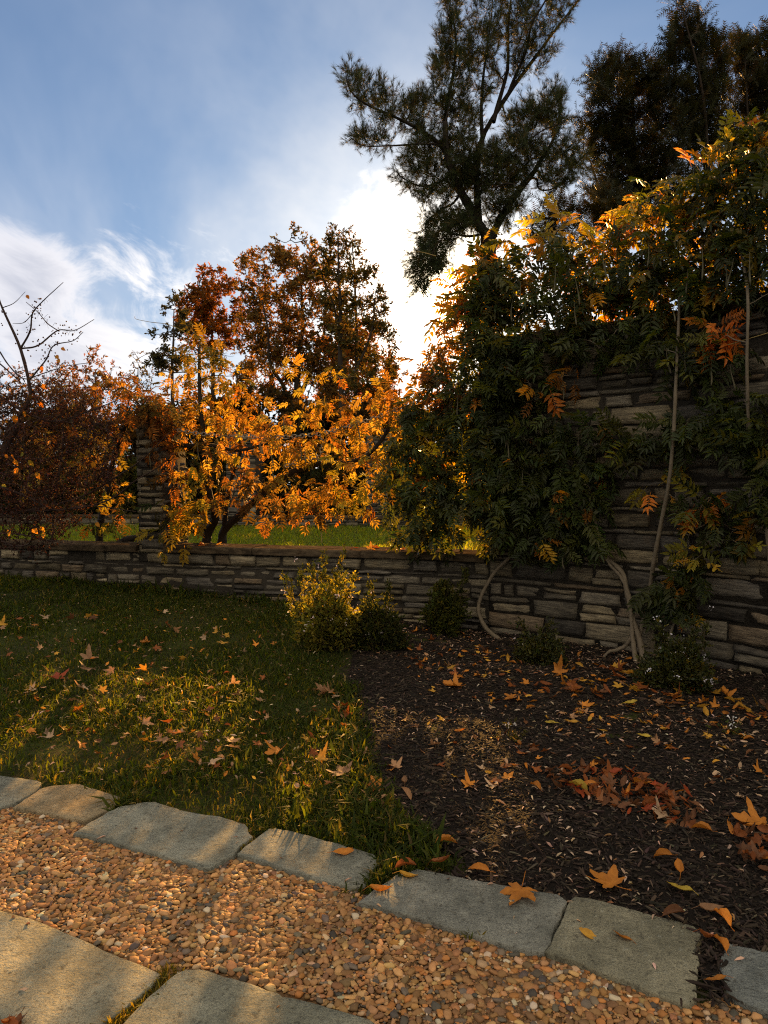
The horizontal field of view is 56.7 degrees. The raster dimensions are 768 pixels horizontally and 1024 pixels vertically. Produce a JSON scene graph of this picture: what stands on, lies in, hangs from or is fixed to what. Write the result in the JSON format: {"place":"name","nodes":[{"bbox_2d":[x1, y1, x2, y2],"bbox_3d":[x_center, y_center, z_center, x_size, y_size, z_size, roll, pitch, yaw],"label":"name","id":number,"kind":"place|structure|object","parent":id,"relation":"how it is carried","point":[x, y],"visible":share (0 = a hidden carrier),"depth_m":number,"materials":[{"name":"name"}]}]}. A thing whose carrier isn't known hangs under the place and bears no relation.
{"place":"outdoors","nodes":[
{"label":"outdoors","id":0,"kind":"place"},
{"bbox_2d":[215,367,426,542],"bbox_3d":[-0.828,-0.523,7.452,2.765,1.959,0.890,1,2,22],"label":"tree","id":1,"kind":"object","parent":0,"point":[361,492],"visible":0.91,"depth_m":7.34,"materials":[{"name":"plant"}]},
{"bbox_2d":[163,387,454,467],"bbox_3d":[-0.808,-0.852,7.325,3.208,0.780,0.321,1,2,15],"label":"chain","id":2,"kind":"object","parent":1,"relation":"attached to","point":[288,436],"visible":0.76,"depth_m":7.44,"materials":[{"name":"metal"}]},
{"bbox_2d":[0,507,743,1002],"bbox_3d":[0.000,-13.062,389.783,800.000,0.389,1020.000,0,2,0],"label":"ground","id":3,"kind":"structure","parent":0,"point":[60,749],"depth_m":4.31,"materials":[{"name":"plant"}]},
{"bbox_2d":[0,461,19,506],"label":"garden shrub","id":4,"kind":"object","parent":3,"relation":"on","point":[6,486],"visible":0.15,"depth_m":21.63,"materials":[{"name":"brown plant"}]},
{"bbox_2d":[0,776,40,810],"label":"flagstone","id":5,"kind":"object","parent":3,"relation":"on","point":[20,790],"visible":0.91,"depth_m":3.22,"materials":[{"name":"stone"}]},
{"bbox_2d":[0,364,47,423],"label":"skyline tree","id":6,"kind":"object","parent":3,"relation":"on","point":[15,380],"visible":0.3,"depth_m":92.03,"materials":[{"name":"brown plant"}]},
{"bbox_2d":[0,443,87,513],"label":"garden shrub","id":7,"kind":"object","parent":3,"relation":"on","point":[46,466],"visible":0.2,"depth_m":21.93,"materials":[{"name":"brown plant"}]},
{"bbox_2d":[50,669,68,678],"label":"maple leaf","id":8,"kind":"object","parent":3,"relation":"on","point":[56,675],"visible":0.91,"depth_m":4.85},
{"bbox_2d":[42,360,84,409],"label":"skyline tree","id":9,"kind":"object","parent":3,"relation":"on","point":[64,370],"visible":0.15,"depth_m":80.08,"materials":[{"name":"brown plant"}]},
{"bbox_2d":[0,403,126,468],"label":"garden tree","id":10,"kind":"object","parent":3,"relation":"on","point":[30,432],"visible":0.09,"depth_m":33.33,"materials":[{"name":"brown plant"}]},
{"bbox_2d":[13,784,119,825],"bbox_3d":[-1.369,1.304,3.125,0.440,0.085,0.288,1,2,18],"label":"flagstone","id":11,"kind":"object","parent":3,"relation":"on","point":[72,802],"visible":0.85,"depth_m":3.08,"materials":[{"name":"stone"}]},
{"bbox_2d":[0,911,160,1023],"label":"flagstone","id":12,"kind":"object","parent":3,"relation":"on","point":[63,977],"visible":0.94,"depth_m":1.99,"materials":[{"name":"stone"}]},
{"bbox_2d":[0,283,173,563],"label":"crabapple tree","id":13,"kind":"object","parent":3,"relation":"on","point":[7,441],"visible":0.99,"depth_m":6.96,"materials":[{"name":"brown plant"}]},
{"bbox_2d":[80,644,98,659],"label":"maple leaf","id":14,"kind":"object","parent":3,"relation":"on","point":[88,655],"visible":1,"depth_m":5.25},
{"bbox_2d":[51,438,137,513],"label":"garden shrub","id":15,"kind":"object","parent":3,"relation":"on","point":[130,488],"visible":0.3,"depth_m":21.85,"materials":[{"name":"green plant"}]},
{"bbox_2d":[64,344,129,418],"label":"skyline tree","id":16,"kind":"object","parent":3,"relation":"on","point":[103,376],"visible":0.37,"depth_m":74.34,"materials":[{"name":"brown plant"}]},
{"bbox_2d":[0,514,222,526],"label":"stone wall","id":17,"kind":"structure","parent":3,"relation":"on","point":[134,518],"depth_m":20.88,"materials":[{"name":"stone"}]},
{"bbox_2d":[123,350,157,454],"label":"skyline tree","id":18,"kind":"object","parent":3,"relation":"on","point":[142,372],"visible":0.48,"depth_m":86.20,"materials":[{"name":"orange plant"}]},
{"bbox_2d":[117,456,202,513],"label":"garden shrub","id":19,"kind":"object","parent":3,"relation":"on","point":[194,462],"visible":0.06,"depth_m":22.39,"materials":[{"name":"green plant"}]},
{"bbox_2d":[73,802,252,871],"bbox_3d":[-0.857,1.314,2.852,0.698,0.085,0.355,1,2,24],"label":"flagstone","id":20,"kind":"object","parent":3,"relation":"on","point":[204,843],"visible":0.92,"depth_m":2.81,"materials":[{"name":"stone"}]},
{"bbox_2d":[141,288,197,404],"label":"tree","id":21,"kind":"object","parent":3,"relation":"on","point":[158,361],"visible":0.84,"depth_m":49.55,"materials":[{"name":"green plant"}]},
{"bbox_2d":[116,399,225,469],"bbox_3d":[-10.712,-2.910,35.817,6.180,5.620,4.208,0,2,0],"label":"garden tree","id":22,"kind":"object","parent":3,"relation":"on","point":[133,447],"visible":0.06,"depth_m":35.32,"materials":[{"name":"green plant"}]},
{"bbox_2d":[172,262,246,397],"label":"maple tree","id":23,"kind":"object","parent":3,"relation":"on","point":[205,308],"visible":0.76,"depth_m":64.78,"materials":[{"name":"brown plant"}]},
{"bbox_2d":[0,458,462,515],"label":"hedge","id":24,"kind":"object","parent":3,"relation":"on","point":[214,482],"visible":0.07,"depth_m":26.05,"materials":[{"name":"green plant"}]},
{"bbox_2d":[0,522,482,549],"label":"garden grass","id":25,"kind":"structure","parent":3,"relation":"on","point":[347,534],"depth_m":16.12,"materials":[{"name":"plant"}]},
{"bbox_2d":[0,539,488,630],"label":"stone wall","id":26,"kind":"structure","parent":3,"relation":"on","point":[237,569],"depth_m":7.46,"materials":[{"name":"stone"}]},
{"bbox_2d":[135,407,188,561],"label":"stone pier","id":27,"kind":"structure","parent":26,"relation":"on","point":[152,497],"depth_m":7.75,"materials":[{"name":"stone"}]},
{"bbox_2d":[0,371,191,541],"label":"wisteria vine","id":28,"kind":"object","parent":27,"relation":"attached to","point":[148,408],"visible":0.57,"depth_m":7.72,"materials":[{"name":"plant"}]},
{"bbox_2d":[133,319,328,566],"bbox_3d":[-1.738,-0.779,7.511,2.142,2.739,1.213,1,2,27],"label":"wisteria vine","id":29,"kind":"object","parent":27,"relation":"attached to","point":[177,528],"visible":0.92,"depth_m":7.60,"materials":[{"name":"plant"}]},
{"bbox_2d":[208,426,282,512],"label":"garden shrub","id":30,"kind":"object","parent":3,"relation":"on","point":[214,461],"visible":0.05,"depth_m":21.77,"materials":[{"name":"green plant"}]},
{"bbox_2d":[226,430,264,526],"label":"stone pier","id":31,"kind":"structure","parent":3,"relation":"on","point":[254,461],"depth_m":20.50,"materials":[{"name":"stone"}]},
{"bbox_2d":[203,379,293,465],"bbox_3d":[-7.496,-3.626,37.654,6.591,6.906,4.579,0,2,0],"label":"tree","id":32,"kind":"object","parent":3,"relation":"on","point":[283,397],"visible":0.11,"depth_m":37.37,"materials":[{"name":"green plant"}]},
{"bbox_2d":[124,969,374,1023],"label":"flagstone","id":33,"kind":"object","parent":3,"relation":"on","point":[198,996],"visible":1,"depth_m":1.88,"materials":[{"name":"stone"}]},
{"bbox_2d":[264,739,286,754],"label":"maple leaf","id":34,"kind":"object","parent":3,"relation":"on","point":[276,749],"visible":0.99,"depth_m":3.65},
{"bbox_2d":[226,241,354,425],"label":"tree","id":35,"kind":"object","parent":3,"relation":"on","point":[266,350],"visible":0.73,"depth_m":60.58,"materials":[{"name":"brown plant"}]},
{"bbox_2d":[237,829,378,891],"bbox_3d":[-0.267,1.321,2.650,0.544,0.085,0.249,1,2,28],"label":"flagstone","id":36,"kind":"object","parent":3,"relation":"on","point":[307,857],"visible":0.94,"depth_m":2.63,"materials":[{"name":"stone"}]},
{"bbox_2d":[327,847,353,854],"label":"fallen leaf","id":37,"kind":"object","parent":36,"relation":"on","point":[345,851],"visible":1,"depth_m":2.67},
{"bbox_2d":[263,441,364,514],"bbox_3d":[-2.445,-0.866,21.315,4.051,2.576,2.243,0,2,0],"label":"garden shrub","id":38,"kind":"object","parent":3,"relation":"on","point":[303,477],"visible":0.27,"depth_m":21.26,"materials":[{"name":"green plant"}]},
{"bbox_2d":[312,741,327,760],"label":"maple leaf","id":39,"kind":"object","parent":3,"relation":"on","point":[321,755],"visible":0.99,"depth_m":3.54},
{"bbox_2d":[280,544,379,652],"bbox_3d":[-0.452,0.708,5.795,0.738,0.898,0.701,-1,2,-25],"label":"flowering bush","id":40,"kind":"object","parent":3,"relation":"on","point":[328,624],"visible":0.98,"depth_m":5.66,"materials":[{"name":"green plant"}]},
{"bbox_2d":[270,221,403,441],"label":"tree","id":41,"kind":"object","parent":3,"relation":"on","point":[341,276],"visible":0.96,"depth_m":53.30,"materials":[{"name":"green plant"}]},
{"bbox_2d":[326,761,352,775],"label":"maple leaf","id":42,"kind":"object","parent":3,"relation":"on","point":[341,770],"visible":0.94,"depth_m":3.38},
{"bbox_2d":[282,393,398,476],"bbox_3d":[-2.006,-2.899,33.729,5.640,5.735,3.496,0,2,0],"label":"garden tree","id":43,"kind":"object","parent":3,"relation":"on","point":[326,425],"visible":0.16,"depth_m":33.25,"materials":[{"name":"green plant"}]},
{"bbox_2d":[310,317,404,443],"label":"tree","id":44,"kind":"object","parent":3,"relation":"on","point":[391,386],"visible":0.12,"depth_m":68.73,"materials":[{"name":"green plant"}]},
{"bbox_2d":[255,515,468,527],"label":"stone wall","id":45,"kind":"structure","parent":3,"relation":"on","point":[354,522],"depth_m":20.16,"materials":[{"name":"stone"}]},
{"bbox_2d":[316,439,409,511],"bbox_3d":[-0.383,-0.932,21.707,3.273,2.685,2.095,1,2,17],"label":"garden shrub","id":46,"kind":"object","parent":3,"relation":"on","point":[324,481],"visible":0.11,"depth_m":21.36,"materials":[{"name":"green plant"}]},
{"bbox_2d":[366,429,391,515],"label":"stone pier","id":47,"kind":"structure","parent":3,"relation":"on","point":[374,505],"depth_m":20.15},
{"bbox_2d":[0,595,767,1023],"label":"leaf litter","id":48,"kind":"object","parent":3,"relation":"on","point":[496,773],"visible":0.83,"depth_m":3.74,"materials":[{"name":"plant"}]},
{"bbox_2d":[385,402,460,495],"bbox_3d":[1.666,-2.757,36.130,5.937,6.024,3.856,0,2,0],"label":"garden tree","id":49,"kind":"object","parent":3,"relation":"on","point":[400,440],"depth_m":35.23,"materials":[{"name":"orange plant"}]},
{"bbox_2d":[428,854,450,863],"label":"fallen leaf","id":50,"kind":"object","parent":3,"relation":"on","point":[442,859],"visible":1,"depth_m":2.57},
{"bbox_2d":[413,441,471,514],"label":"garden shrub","id":51,"kind":"object","parent":3,"relation":"on","point":[436,478],"depth_m":21.37,"materials":[{"name":"green plant"}]},
{"bbox_2d":[358,869,566,956],"bbox_3d":[0.267,1.331,2.370,0.622,0.085,0.334,1,2,26],"label":"flagstone","id":52,"kind":"object","parent":3,"relation":"on","point":[454,905],"visible":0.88,"depth_m":2.32,"materials":[{"name":"stone"}]},
{"bbox_2d":[363,884,392,891],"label":"fallen leaf","id":53,"kind":"object","parent":52,"relation":"on","point":[377,887],"visible":1,"depth_m":2.41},
{"bbox_2d":[392,870,416,876],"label":"fallen leaf","id":54,"kind":"object","parent":52,"relation":"on","point":[406,874],"visible":1,"depth_m":2.50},
{"bbox_2d":[500,871,537,905],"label":"maple leaf","id":55,"kind":"object","parent":52,"relation":"on","point":[516,891],"visible":1,"depth_m":2.40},
{"bbox_2d":[331,0,602,539],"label":"pine tree","id":56,"kind":"object","parent":3,"relation":"on","point":[462,172],"visible":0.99,"depth_m":14.37,"materials":[{"name":"green plant"}]},
{"bbox_2d":[335,617,767,1006],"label":"mulch bed","id":57,"kind":"object","parent":3,"relation":"on","point":[690,915],"visible":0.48,"depth_m":3.43,"materials":[{"name":"wood"}]},
{"bbox_2d":[345,574,413,652],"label":"flowering bush","id":58,"kind":"object","parent":57,"relation":"on","point":[390,637],"visible":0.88,"depth_m":5.73,"materials":[{"name":"green plant"}]},
{"bbox_2d":[4,608,767,826],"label":"leaves","id":59,"kind":"object","parent":57,"relation":"on","point":[602,798],"visible":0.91,"depth_m":3.87,"materials":[{"name":"plant"}]},
{"bbox_2d":[402,787,411,799],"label":"fallen leaf","id":60,"kind":"object","parent":57,"relation":"on","point":[407,792],"visible":1,"depth_m":3.16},
{"bbox_2d":[417,566,471,637],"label":"nandina bush","id":61,"kind":"object","parent":57,"relation":"on","point":[445,612],"visible":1,"depth_m":6.48,"materials":[{"name":"green plant"}]},
{"bbox_2d":[435,834,457,843],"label":"fallen leaf","id":62,"kind":"object","parent":57,"relation":"on","point":[446,837],"visible":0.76,"depth_m":2.74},
{"bbox_2d":[443,672,462,685],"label":"maple leaf","id":63,"kind":"object","parent":57,"relation":"on","point":[454,682],"visible":1,"depth_m":4.90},
{"bbox_2d":[468,862,495,872],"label":"fallen leaf","id":64,"kind":"object","parent":57,"relation":"on","point":[479,865],"visible":1,"depth_m":2.55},
{"bbox_2d":[494,717,527,741],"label":"weed plant","id":65,"kind":"object","parent":57,"relation":"on","point":[512,734],"visible":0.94,"depth_m":3.90,"materials":[{"name":"green plant"}]},
{"bbox_2d":[508,616,570,666],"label":"bush","id":66,"kind":"object","parent":57,"relation":"on","point":[543,651],"visible":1,"depth_m":5.53,"materials":[{"name":"green plant"}]},
{"bbox_2d":[552,654,567,676],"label":"maple leaf","id":67,"kind":"object","parent":57,"relation":"on","point":[558,668],"visible":0.99,"depth_m":5.14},
{"bbox_2d":[568,779,587,789],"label":"fallen leaf","id":68,"kind":"object","parent":57,"relation":"on","point":[577,782],"visible":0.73,"depth_m":3.21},
{"bbox_2d":[585,864,631,890],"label":"maple leaf","id":69,"kind":"object","parent":57,"relation":"on","point":[610,879],"visible":1,"depth_m":2.47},
{"bbox_2d":[600,773,622,786],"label":"maple leaf","id":70,"kind":"object","parent":57,"relation":"on","point":[610,780],"visible":0.97,"depth_m":3.24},
{"bbox_2d":[642,788,655,806],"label":"maple leaf","id":71,"kind":"object","parent":57,"relation":"on","point":[648,799],"visible":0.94,"depth_m":3.03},
{"bbox_2d":[652,796,668,818],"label":"maple leaf","id":72,"kind":"object","parent":57,"relation":"on","point":[659,814],"visible":1,"depth_m":2.94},
{"bbox_2d":[654,848,677,856],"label":"fallen leaf","id":73,"kind":"object","parent":57,"relation":"on","point":[661,851],"visible":1,"depth_m":2.60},
{"bbox_2d":[674,858,683,879],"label":"fallen leaf","id":74,"kind":"object","parent":57,"relation":"on","point":[678,864],"visible":1,"depth_m":2.53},
{"bbox_2d":[668,882,697,894],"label":"fallen leaf","id":75,"kind":"object","parent":57,"relation":"on","point":[686,887],"visible":1,"depth_m":2.40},
{"bbox_2d":[683,809,691,823],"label":"maple leaf","id":76,"kind":"object","parent":57,"relation":"on","point":[687,817],"visible":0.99,"depth_m":2.89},
{"bbox_2d":[691,821,716,831],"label":"fallen leaf","id":77,"kind":"object","parent":57,"relation":"on","point":[701,824],"visible":1,"depth_m":2.82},
{"bbox_2d":[693,928,714,937],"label":"fallen leaf","id":78,"kind":"object","parent":57,"relation":"on","point":[706,934],"visible":0.99,"depth_m":2.15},
{"bbox_2d":[691,903,723,910],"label":"fallen leaf","id":79,"kind":"object","parent":57,"relation":"on","point":[709,906],"visible":0.99,"depth_m":2.28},
{"bbox_2d":[704,974,732,979],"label":"fallen leaf","id":80,"kind":"object","parent":57,"relation":"on","point":[718,976],"visible":1,"depth_m":1.97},
{"bbox_2d":[714,933,729,952],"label":"fallen leaf","id":81,"kind":"object","parent":57,"relation":"on","point":[724,942],"visible":1,"depth_m":2.12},
{"bbox_2d":[714,908,731,927],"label":"fallen leaf","id":82,"kind":"object","parent":57,"relation":"on","point":[725,913],"visible":1,"depth_m":2.24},
{"bbox_2d":[705,715,743,736],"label":"weed plant","id":83,"kind":"object","parent":57,"relation":"on","point":[732,731],"visible":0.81,"depth_m":3.98,"materials":[{"name":"green plant"}]},
{"bbox_2d":[720,686,736,696],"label":"maple leaf","id":84,"kind":"object","parent":57,"relation":"on","point":[726,692],"visible":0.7,"depth_m":4.63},
{"bbox_2d":[732,828,751,836],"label":"fallen leaf","id":85,"kind":"object","parent":57,"relation":"on","point":[742,833],"visible":1,"depth_m":2.75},
{"bbox_2d":[732,841,755,862],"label":"maple leaf","id":86,"kind":"object","parent":57,"relation":"on","point":[744,846],"visible":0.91,"depth_m":2.64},
{"bbox_2d":[731,796,766,825],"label":"maple leaf","id":87,"kind":"object","parent":57,"relation":"on","point":[743,816],"visible":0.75,"depth_m":2.89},
{"bbox_2d":[744,833,766,846],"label":"maple leaf","id":88,"kind":"object","parent":57,"relation":"on","point":[756,838],"visible":0.97,"depth_m":2.70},
{"label":"fallen leaf","id":89,"kind":"object","parent":57,"relation":"on","visible":0},
{"bbox_2d":[746,850,755,859],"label":"fallen leaf","id":90,"kind":"object","parent":89,"relation":"on","point":[752,854],"visible":1,"depth_m":2.58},
{"bbox_2d":[746,840,765,860],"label":"maple leaf","id":91,"kind":"object","parent":90,"relation":"on","point":[754,848],"visible":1,"depth_m":2.60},
{"bbox_2d":[514,171,648,319],"bbox_3d":[4.524,-3.599,16.314,3.191,8.404,1.886,0,2,0],"label":"yew tree","id":92,"kind":"object","parent":3,"relation":"on","point":[596,209],"visible":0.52,"depth_m":16.09,"materials":[{"name":"green plant"}]},
{"bbox_2d":[545,897,700,1008],"bbox_3d":[0.732,1.340,2.144,0.415,0.085,0.381,1,2,29],"label":"flagstone","id":93,"kind":"object","parent":3,"relation":"on","point":[607,952],"visible":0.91,"depth_m":2.11,"materials":[{"name":"stone"}]},
{"bbox_2d":[579,927,595,938],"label":"fallen leaf","id":94,"kind":"object","parent":93,"relation":"on","point":[587,932],"visible":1,"depth_m":2.18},
{"bbox_2d":[658,904,684,916],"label":"fallen leaf","id":95,"kind":"object","parent":93,"relation":"on","point":[672,908],"visible":1,"depth_m":2.26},
{"bbox_2d":[486,292,767,673],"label":"stone wall","id":96,"kind":"structure","parent":3,"relation":"on","point":[586,603],"depth_m":5.87,"materials":[{"name":"stone"}]},
{"bbox_2d":[367,252,555,638],"bbox_3d":[0.741,-0.662,6.661,1.911,3.713,1.061,1,3,33],"label":"wisteria vine","id":97,"kind":"object","parent":96,"relation":"attached to","point":[445,502],"visible":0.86,"depth_m":6.60,"materials":[{"name":"green plant"}]},
{"bbox_2d":[458,306,646,663],"bbox_3d":[1.414,-0.310,6.136,1.675,3.055,0.809,1,2,22],"label":"wisteria vine","id":98,"kind":"object","parent":96,"relation":"attached to","point":[558,443],"visible":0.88,"depth_m":6.10,"materials":[{"name":"green plant"}]},
{"bbox_2d":[444,106,758,647],"bbox_3d":[1.784,-0.873,6.112,2.620,3.962,1.300,2,3,36],"label":"wisteria vine","id":99,"kind":"object","parent":96,"relation":"attached to","point":[614,295],"visible":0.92,"depth_m":5.88,"materials":[{"name":"green plant"}]},
{"bbox_2d":[593,108,767,563],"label":"wisteria vine","id":100,"kind":"object","parent":96,"relation":"attached to","point":[732,431],"visible":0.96,"depth_m":5.11,"materials":[{"name":"green plant"}]},
{"bbox_2d":[624,463,766,643],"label":"wisteria vine","id":101,"kind":"object","parent":96,"relation":"attached to","point":[674,600],"visible":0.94,"depth_m":5.34,"materials":[{"name":"green plant"}]},
{"bbox_2d":[560,36,696,309],"bbox_3d":[6.516,-6.012,18.843,4.052,13.047,2.408,-1,2,-19],"label":"cypress tree","id":102,"kind":"object","parent":3,"relation":"on","point":[617,133],"visible":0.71,"depth_m":18.27,"materials":[{"name":"green plant"}]},
{"bbox_2d":[629,606,719,695],"bbox_3d":[1.999,0.949,4.868,0.603,0.608,0.595,0,2,0],"label":"flowering bush","id":103,"kind":"object","parent":3,"relation":"on","point":[673,663],"visible":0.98,"depth_m":4.81,"materials":[{"name":"green plant"}]},
{"bbox_2d":[652,0,741,273],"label":"cypress tree","id":104,"kind":"object","parent":3,"relation":"on","point":[690,34],"visible":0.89,"depth_m":16.44,"materials":[{"name":"green plant"}]},
{"bbox_2d":[709,14,767,198],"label":"cypress tree","id":105,"kind":"object","parent":3,"relation":"on","point":[752,60],"visible":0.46,"depth_m":17.24,"materials":[{"name":"green plant"}]},
{"bbox_2d":[720,944,767,1019],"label":"flagstone","id":106,"kind":"object","parent":3,"relation":"on","point":[747,983],"visible":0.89,"depth_m":1.99,"materials":[{"name":"stone"}]},
{"bbox_2d":[0,807,767,1023],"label":"gravel path","id":107,"kind":"structure","parent":0,"point":[509,999],"depth_m":2.14,"materials":[{"name":"gravel"}]},
{"bbox_2d":[87,785,485,1023],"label":"moss","id":108,"kind":"object","parent":107,"relation":"on","point":[128,798],"visible":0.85,"depth_m":2.52,"materials":[{"name":"green plant"}]},
{"bbox_2d":[395,857,415,867],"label":"fallen leaf","id":109,"kind":"object","parent":108,"relation":"on","point":[401,862],"visible":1,"depth_m":2.54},
{"bbox_2d":[0,0,767,482],"label":"sky","id":110,"kind":"structure","parent":0,"point":[143,143],"materials":[{"name":"blue"}]},
{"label":"fallen leaf","id":111,"kind":"object","parent":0,"visible":0},
{"bbox_2d":[752,824,767,832],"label":"fallen leaf","id":112,"kind":"object","parent":111,"relation":"on","point":[762,828],"visible":1,"depth_m":2.75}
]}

